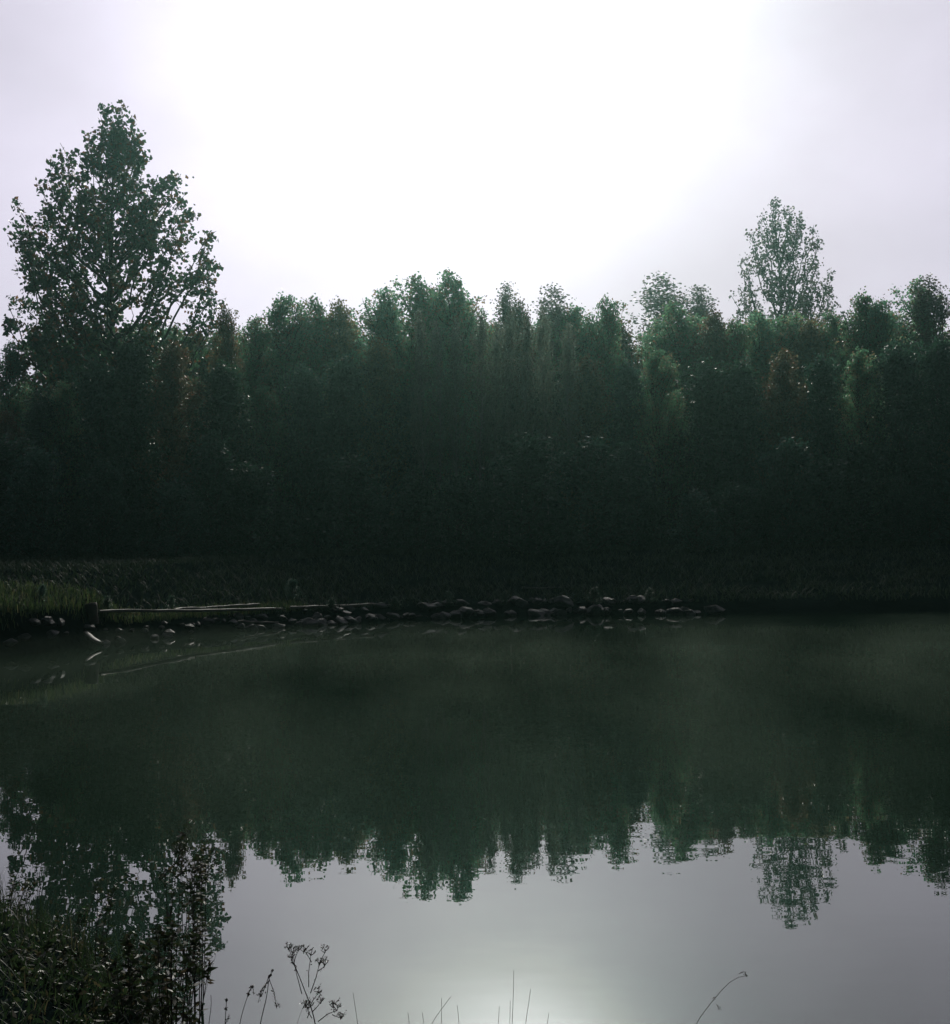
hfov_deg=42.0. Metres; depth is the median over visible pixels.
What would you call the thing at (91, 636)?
leaning plank
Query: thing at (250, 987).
grass stalk
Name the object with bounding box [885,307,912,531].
ash tree
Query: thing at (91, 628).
stone
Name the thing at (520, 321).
ash tree
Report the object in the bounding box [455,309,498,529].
birch tree
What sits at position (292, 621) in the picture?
stone
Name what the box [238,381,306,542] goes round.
alder tree
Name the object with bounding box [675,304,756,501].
ash tree
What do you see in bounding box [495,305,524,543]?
birch tree
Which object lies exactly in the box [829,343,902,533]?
alder tree
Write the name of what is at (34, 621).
stone
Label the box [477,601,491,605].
stone
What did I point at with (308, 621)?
stone
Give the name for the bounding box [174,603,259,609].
timber pole
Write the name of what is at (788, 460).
shrub
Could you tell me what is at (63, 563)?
bank grass
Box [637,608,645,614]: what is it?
stone
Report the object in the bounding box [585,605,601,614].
stone
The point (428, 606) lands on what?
stone
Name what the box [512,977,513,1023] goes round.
grass stalk
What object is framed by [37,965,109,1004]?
leafy weed
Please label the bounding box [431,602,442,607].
stone
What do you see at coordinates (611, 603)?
stone
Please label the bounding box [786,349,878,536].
willow tree
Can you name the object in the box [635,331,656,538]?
ash tree
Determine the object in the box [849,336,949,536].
willow tree
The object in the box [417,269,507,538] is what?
alder tree
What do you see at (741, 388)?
willow tree
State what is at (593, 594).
shrub
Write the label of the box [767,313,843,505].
ash tree
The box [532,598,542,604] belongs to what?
stone
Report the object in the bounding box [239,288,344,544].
alder tree
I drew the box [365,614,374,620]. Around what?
stone
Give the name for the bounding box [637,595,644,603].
stone
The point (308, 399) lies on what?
willow tree
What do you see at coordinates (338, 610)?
stone
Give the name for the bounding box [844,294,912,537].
tree
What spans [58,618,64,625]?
stone
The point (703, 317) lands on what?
alder tree
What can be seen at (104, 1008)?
leafy weed
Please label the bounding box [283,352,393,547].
willow tree
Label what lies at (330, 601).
shrub
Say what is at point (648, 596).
shrub
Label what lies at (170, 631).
stone
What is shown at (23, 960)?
leafy weed
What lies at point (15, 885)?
leafy weed
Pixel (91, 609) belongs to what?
tree stump
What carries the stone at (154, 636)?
on the ground at (830, 603)
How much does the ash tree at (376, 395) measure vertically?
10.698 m
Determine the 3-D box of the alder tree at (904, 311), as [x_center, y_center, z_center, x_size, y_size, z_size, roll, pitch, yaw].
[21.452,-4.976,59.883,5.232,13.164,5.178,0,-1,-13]
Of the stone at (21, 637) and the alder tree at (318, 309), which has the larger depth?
the alder tree at (318, 309)
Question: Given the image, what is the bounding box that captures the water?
[0,613,949,1023]
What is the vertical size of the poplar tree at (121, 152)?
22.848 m
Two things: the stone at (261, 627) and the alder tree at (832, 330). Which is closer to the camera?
the stone at (261, 627)
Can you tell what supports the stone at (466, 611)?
on the ground at (830, 603)
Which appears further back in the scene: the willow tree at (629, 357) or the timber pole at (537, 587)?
the willow tree at (629, 357)
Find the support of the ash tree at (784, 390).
on the ground at (830, 603)
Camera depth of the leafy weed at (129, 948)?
6.14 m
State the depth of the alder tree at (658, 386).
57.55 m
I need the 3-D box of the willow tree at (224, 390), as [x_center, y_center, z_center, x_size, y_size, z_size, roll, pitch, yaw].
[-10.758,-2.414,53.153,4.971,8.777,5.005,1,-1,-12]
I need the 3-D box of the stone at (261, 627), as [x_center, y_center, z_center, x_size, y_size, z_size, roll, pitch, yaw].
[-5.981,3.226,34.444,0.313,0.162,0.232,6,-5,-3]
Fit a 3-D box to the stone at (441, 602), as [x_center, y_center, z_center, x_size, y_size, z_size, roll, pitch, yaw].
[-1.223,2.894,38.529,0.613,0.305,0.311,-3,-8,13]
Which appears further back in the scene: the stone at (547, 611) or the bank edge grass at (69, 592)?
the stone at (547, 611)
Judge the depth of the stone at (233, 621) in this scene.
33.96 m
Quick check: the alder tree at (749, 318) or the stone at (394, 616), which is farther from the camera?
the alder tree at (749, 318)
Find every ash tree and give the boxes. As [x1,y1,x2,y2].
[0,338,35,471]
[17,330,83,511]
[60,325,135,528]
[108,322,181,480]
[122,320,189,544]
[132,339,208,536]
[160,334,216,514]
[199,299,255,484]
[206,328,255,544]
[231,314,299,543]
[287,336,334,543]
[315,295,384,543]
[334,335,424,535]
[336,316,367,368]
[412,284,465,546]
[499,297,557,538]
[516,314,583,527]
[545,353,624,532]
[584,292,648,490]
[609,319,646,379]
[631,325,694,539]
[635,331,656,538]
[646,311,711,540]
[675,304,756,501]
[711,315,768,483]
[748,348,820,539]
[753,312,816,533]
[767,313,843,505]
[768,307,806,455]
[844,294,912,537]
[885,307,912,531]
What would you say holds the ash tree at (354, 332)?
on the ground at (830, 603)
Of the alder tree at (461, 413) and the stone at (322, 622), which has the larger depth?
the alder tree at (461, 413)
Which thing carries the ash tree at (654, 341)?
on the ground at (830, 603)
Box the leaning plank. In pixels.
[83,631,101,643]
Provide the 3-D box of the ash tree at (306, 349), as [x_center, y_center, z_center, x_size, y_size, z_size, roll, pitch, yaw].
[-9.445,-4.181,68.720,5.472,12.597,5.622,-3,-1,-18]
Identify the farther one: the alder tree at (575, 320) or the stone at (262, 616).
the alder tree at (575, 320)
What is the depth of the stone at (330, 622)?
35.77 m
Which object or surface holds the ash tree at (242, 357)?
on the ground at (830, 603)
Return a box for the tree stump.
[83,602,98,623]
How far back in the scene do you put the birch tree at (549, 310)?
67.04 m
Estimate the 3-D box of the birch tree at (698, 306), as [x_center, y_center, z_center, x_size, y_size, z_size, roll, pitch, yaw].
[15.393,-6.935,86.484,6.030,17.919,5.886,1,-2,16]
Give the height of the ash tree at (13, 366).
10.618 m
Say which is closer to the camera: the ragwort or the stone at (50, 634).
the ragwort
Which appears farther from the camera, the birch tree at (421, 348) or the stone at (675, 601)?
the birch tree at (421, 348)
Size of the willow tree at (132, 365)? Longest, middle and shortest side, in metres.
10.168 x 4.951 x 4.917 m
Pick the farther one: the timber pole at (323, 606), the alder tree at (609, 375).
the alder tree at (609, 375)
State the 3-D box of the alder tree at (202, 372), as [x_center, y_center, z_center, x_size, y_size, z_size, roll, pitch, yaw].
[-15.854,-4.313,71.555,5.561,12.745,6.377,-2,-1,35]
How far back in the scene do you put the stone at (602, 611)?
38.16 m
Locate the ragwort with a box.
[284,942,346,1023]
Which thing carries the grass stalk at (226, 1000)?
on the ground at (830, 603)
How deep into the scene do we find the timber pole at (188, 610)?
33.14 m
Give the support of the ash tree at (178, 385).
on the ground at (830, 603)
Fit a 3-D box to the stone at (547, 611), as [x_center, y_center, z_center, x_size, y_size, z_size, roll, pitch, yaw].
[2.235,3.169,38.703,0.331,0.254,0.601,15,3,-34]
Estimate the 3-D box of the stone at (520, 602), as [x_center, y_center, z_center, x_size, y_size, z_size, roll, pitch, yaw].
[1.468,2.888,39.224,0.427,0.341,0.613,-1,-1,-19]
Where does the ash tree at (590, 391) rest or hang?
on the ground at (830, 603)
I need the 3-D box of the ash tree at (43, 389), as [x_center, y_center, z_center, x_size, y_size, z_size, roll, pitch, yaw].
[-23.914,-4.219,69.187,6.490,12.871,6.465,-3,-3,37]
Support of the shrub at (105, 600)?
on the ground at (830, 603)
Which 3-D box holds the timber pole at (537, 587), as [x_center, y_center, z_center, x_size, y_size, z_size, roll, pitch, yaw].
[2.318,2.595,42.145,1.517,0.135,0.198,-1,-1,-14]
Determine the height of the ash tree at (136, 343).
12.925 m
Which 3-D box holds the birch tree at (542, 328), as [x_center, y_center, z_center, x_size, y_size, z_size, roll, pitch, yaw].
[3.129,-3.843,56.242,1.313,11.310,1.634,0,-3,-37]
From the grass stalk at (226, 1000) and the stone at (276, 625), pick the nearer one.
the grass stalk at (226, 1000)
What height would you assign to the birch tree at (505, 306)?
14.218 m
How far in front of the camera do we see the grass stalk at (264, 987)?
4.37 m
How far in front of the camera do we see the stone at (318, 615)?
36.09 m
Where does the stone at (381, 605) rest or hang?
on the ground at (830, 603)
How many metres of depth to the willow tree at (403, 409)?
59.79 m
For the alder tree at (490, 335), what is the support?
on the ground at (830, 603)
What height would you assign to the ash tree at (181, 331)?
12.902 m
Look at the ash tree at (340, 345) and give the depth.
67.36 m
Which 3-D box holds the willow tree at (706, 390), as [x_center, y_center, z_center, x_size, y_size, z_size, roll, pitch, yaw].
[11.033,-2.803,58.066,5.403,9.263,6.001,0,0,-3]
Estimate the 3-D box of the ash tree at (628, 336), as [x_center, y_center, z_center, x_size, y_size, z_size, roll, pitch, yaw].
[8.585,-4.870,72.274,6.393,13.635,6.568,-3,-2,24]
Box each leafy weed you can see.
[0,873,41,915]
[4,936,83,983]
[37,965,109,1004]
[53,903,89,947]
[62,980,158,1023]
[91,878,118,961]
[95,931,154,1020]
[128,914,217,1023]
[154,824,222,995]
[175,838,217,1010]
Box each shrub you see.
[36,583,51,599]
[102,595,114,608]
[165,595,175,608]
[284,578,301,599]
[326,597,340,612]
[390,596,401,609]
[445,590,457,606]
[467,428,598,554]
[532,431,646,551]
[580,441,674,548]
[585,587,602,604]
[643,587,657,602]
[668,488,734,552]
[743,433,834,546]
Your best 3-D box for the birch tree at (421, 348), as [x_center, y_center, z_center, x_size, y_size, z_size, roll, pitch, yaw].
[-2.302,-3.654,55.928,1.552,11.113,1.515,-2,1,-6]
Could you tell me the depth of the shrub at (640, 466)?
51.71 m
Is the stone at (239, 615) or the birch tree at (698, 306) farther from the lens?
the birch tree at (698, 306)
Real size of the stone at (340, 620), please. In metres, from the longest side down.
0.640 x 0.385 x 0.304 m
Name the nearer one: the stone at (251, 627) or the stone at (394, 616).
the stone at (251, 627)
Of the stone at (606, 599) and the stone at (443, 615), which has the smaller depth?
the stone at (443, 615)
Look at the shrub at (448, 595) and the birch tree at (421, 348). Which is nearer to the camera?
the shrub at (448, 595)
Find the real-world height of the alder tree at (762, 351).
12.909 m
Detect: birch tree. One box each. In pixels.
[407,308,440,548]
[423,317,457,537]
[437,317,473,531]
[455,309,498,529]
[482,323,506,543]
[486,281,532,544]
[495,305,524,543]
[509,313,540,536]
[524,282,582,476]
[531,305,558,518]
[548,321,584,525]
[623,271,691,360]
[679,284,719,318]
[898,273,949,463]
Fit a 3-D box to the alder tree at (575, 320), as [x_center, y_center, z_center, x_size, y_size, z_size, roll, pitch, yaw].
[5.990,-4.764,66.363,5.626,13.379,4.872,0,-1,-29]
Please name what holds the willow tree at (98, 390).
on the ground at (830, 603)
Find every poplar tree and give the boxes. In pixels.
[1,99,226,504]
[729,196,848,362]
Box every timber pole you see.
[98,607,282,612]
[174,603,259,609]
[236,620,278,623]
[289,603,375,608]
[521,587,560,588]
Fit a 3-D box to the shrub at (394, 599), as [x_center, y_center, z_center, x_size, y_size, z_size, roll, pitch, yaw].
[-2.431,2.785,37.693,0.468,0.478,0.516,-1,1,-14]
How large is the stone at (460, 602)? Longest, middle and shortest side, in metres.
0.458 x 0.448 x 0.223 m
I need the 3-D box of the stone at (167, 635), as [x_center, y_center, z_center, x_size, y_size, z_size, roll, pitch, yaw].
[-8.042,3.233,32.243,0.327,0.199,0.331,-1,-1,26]
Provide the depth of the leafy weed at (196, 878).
6.63 m
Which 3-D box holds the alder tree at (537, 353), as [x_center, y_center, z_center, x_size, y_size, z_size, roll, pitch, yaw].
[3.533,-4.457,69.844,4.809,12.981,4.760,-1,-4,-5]
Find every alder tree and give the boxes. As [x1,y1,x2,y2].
[26,378,91,547]
[155,322,217,478]
[165,332,219,491]
[205,326,242,405]
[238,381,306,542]
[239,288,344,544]
[291,293,338,544]
[335,283,417,541]
[359,271,453,545]
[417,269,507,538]
[417,358,496,541]
[461,292,514,543]
[481,318,514,543]
[527,324,557,507]
[547,299,621,536]
[562,325,646,528]
[628,346,703,541]
[633,316,665,538]
[644,298,707,540]
[691,309,730,333]
[735,310,808,521]
[738,310,775,418]
[788,307,851,537]
[823,286,899,529]
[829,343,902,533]
[878,275,949,540]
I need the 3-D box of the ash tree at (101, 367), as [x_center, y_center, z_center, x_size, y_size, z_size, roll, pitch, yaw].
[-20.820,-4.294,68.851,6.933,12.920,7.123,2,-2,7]
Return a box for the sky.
[0,0,949,389]
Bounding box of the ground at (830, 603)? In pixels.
[0,529,949,1023]
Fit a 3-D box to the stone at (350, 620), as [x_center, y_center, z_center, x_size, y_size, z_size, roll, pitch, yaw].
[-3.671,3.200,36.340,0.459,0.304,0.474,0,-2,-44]
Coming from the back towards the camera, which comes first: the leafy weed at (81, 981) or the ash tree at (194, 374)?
the ash tree at (194, 374)
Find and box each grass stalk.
[95,881,118,976]
[224,998,229,1023]
[240,985,254,1022]
[257,969,279,1023]
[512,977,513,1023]
[696,971,747,1023]
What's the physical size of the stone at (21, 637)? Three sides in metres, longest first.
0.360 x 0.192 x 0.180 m
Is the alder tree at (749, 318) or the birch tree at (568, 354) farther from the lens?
the alder tree at (749, 318)
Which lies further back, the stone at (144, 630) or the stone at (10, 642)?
the stone at (144, 630)
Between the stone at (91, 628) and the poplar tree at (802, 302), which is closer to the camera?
the stone at (91, 628)
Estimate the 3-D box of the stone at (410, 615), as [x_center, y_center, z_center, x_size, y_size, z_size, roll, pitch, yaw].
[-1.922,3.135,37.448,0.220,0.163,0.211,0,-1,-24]
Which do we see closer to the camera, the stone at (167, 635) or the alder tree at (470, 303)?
the stone at (167, 635)
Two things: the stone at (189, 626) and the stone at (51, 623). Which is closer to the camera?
the stone at (51, 623)
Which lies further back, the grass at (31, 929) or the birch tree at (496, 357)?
the birch tree at (496, 357)
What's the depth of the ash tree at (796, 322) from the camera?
69.96 m
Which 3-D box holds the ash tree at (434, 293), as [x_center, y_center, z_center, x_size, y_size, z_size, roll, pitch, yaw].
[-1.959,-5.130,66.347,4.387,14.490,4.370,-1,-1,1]
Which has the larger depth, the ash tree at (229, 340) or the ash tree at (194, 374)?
the ash tree at (194, 374)
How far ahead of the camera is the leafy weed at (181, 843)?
6.77 m
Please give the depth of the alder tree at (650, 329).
72.28 m
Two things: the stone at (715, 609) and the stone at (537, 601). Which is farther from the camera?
the stone at (537, 601)
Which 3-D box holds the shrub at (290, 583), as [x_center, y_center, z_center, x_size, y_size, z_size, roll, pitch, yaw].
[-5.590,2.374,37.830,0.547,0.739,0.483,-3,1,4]
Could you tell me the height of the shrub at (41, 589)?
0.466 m
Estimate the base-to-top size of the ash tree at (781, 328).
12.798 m
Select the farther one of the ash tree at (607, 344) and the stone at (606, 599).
the ash tree at (607, 344)
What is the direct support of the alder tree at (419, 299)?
on the ground at (830, 603)
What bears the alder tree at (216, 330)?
on the ground at (830, 603)
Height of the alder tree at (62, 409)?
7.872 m
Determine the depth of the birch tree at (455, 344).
57.88 m
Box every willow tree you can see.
[42,355,152,549]
[72,333,188,547]
[165,355,280,548]
[267,362,345,547]
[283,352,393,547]
[378,379,447,548]
[462,394,535,547]
[498,366,580,537]
[573,336,652,534]
[594,355,673,538]
[658,354,758,541]
[700,356,785,538]
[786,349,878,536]
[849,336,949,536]
[879,328,949,539]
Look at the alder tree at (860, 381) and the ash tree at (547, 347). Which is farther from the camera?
the ash tree at (547, 347)
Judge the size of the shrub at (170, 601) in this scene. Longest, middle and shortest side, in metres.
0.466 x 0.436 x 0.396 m
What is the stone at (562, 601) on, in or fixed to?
on the ground at (830, 603)
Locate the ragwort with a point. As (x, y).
(318, 991)
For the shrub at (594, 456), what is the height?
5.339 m
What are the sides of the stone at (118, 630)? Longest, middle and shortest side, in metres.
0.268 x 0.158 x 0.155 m
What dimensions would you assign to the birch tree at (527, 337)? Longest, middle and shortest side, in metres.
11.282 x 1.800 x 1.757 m
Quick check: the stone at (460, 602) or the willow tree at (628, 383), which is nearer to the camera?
the stone at (460, 602)
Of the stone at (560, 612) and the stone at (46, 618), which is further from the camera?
the stone at (560, 612)
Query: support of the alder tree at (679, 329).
on the ground at (830, 603)
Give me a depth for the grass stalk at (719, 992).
4.27 m
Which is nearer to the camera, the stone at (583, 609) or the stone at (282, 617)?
the stone at (282, 617)
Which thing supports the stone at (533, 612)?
on the ground at (830, 603)
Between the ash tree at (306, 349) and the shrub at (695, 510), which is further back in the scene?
the ash tree at (306, 349)
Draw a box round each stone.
[3,638,17,646]
[18,633,29,640]
[29,618,40,625]
[41,616,52,621]
[42,619,56,626]
[46,630,59,638]
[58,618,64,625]
[86,625,96,631]
[114,636,125,642]
[115,628,123,633]
[141,628,148,632]
[150,634,158,638]
[162,633,173,637]
[164,629,174,634]
[185,624,195,628]
[228,619,237,624]
[233,612,243,619]
[244,624,258,630]
[254,614,267,620]
[257,625,265,629]
[272,623,284,627]
[279,615,286,619]
[287,619,296,624]
[300,617,317,625]
[313,612,322,618]
[316,619,326,624]
[327,620,337,624]
[334,607,343,612]
[336,616,348,624]
[342,605,354,610]
[342,610,351,615]
[343,616,357,623]
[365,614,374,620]
[372,602,387,607]
[374,614,385,618]
[386,612,399,619]
[408,613,415,617]
[419,602,436,610]
[430,600,444,605]
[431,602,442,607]
[432,611,450,618]
[449,610,461,617]
[453,599,466,605]
[459,607,473,617]
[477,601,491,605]
[477,610,484,615]
[483,608,495,615]
[508,596,519,602]
[513,598,528,607]
[528,609,544,615]
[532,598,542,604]
[540,608,550,614]
[550,609,566,614]
[551,595,573,606]
[579,607,586,614]
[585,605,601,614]
[598,604,603,614]
[602,597,611,605]
[607,600,614,605]
[623,609,632,613]
[627,595,637,600]
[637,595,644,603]
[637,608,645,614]
[666,608,683,614]
[670,598,681,603]
[685,610,695,614]
[704,605,725,614]
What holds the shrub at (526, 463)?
on the ground at (830, 603)
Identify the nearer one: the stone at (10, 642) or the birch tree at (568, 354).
the stone at (10, 642)
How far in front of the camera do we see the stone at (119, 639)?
30.78 m
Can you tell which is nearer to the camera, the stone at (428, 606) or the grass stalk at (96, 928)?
the grass stalk at (96, 928)
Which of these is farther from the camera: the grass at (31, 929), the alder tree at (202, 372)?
the alder tree at (202, 372)
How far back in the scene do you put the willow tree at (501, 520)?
60.60 m
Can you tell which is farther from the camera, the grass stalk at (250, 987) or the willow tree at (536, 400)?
the willow tree at (536, 400)
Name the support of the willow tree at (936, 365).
on the ground at (830, 603)
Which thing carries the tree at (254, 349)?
on the ground at (830, 603)
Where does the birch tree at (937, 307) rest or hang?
on the ground at (830, 603)
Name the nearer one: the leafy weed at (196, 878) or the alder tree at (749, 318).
the leafy weed at (196, 878)
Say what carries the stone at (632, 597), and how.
on the ground at (830, 603)
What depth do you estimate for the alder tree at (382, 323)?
65.15 m
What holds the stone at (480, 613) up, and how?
on the ground at (830, 603)
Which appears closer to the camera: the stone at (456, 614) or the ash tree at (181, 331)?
the stone at (456, 614)
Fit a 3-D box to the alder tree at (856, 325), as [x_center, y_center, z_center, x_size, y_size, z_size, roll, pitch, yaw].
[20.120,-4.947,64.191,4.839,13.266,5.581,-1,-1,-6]
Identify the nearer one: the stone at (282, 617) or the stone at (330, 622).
the stone at (282, 617)
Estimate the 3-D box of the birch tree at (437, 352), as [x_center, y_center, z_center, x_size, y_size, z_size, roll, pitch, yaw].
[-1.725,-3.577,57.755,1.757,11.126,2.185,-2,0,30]
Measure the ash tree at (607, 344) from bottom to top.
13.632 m
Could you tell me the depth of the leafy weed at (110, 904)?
7.33 m
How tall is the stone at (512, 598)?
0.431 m
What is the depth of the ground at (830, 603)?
38.44 m
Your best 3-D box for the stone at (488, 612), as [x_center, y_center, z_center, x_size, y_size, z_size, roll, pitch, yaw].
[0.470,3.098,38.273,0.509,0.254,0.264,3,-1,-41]
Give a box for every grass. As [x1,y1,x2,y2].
[0,538,949,623]
[0,578,308,629]
[0,855,200,1023]
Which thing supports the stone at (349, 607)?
on the ground at (830, 603)
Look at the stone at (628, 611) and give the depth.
38.08 m
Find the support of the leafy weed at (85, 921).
on the ground at (830, 603)
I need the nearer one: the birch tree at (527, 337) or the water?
the water
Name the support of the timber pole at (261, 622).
on the ground at (830, 603)
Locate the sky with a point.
(330, 148)
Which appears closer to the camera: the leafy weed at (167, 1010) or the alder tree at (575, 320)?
the leafy weed at (167, 1010)
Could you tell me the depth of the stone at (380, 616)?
36.95 m
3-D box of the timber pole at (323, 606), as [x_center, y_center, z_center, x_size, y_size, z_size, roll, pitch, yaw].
[-4.221,2.801,36.805,2.825,0.122,0.188,0,-1,-33]
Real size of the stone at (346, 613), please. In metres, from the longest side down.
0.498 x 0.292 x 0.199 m
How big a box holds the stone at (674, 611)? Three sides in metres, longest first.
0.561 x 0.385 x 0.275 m
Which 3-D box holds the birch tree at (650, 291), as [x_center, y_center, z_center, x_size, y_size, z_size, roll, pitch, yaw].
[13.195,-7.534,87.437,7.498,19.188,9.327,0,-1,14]
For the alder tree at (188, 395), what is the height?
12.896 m
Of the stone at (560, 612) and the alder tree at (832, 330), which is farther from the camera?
the alder tree at (832, 330)
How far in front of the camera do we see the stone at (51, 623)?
29.01 m
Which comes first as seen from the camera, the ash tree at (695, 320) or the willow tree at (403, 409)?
the willow tree at (403, 409)
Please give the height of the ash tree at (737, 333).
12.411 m
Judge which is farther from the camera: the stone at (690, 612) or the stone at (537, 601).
the stone at (537, 601)
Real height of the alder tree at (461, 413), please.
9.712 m

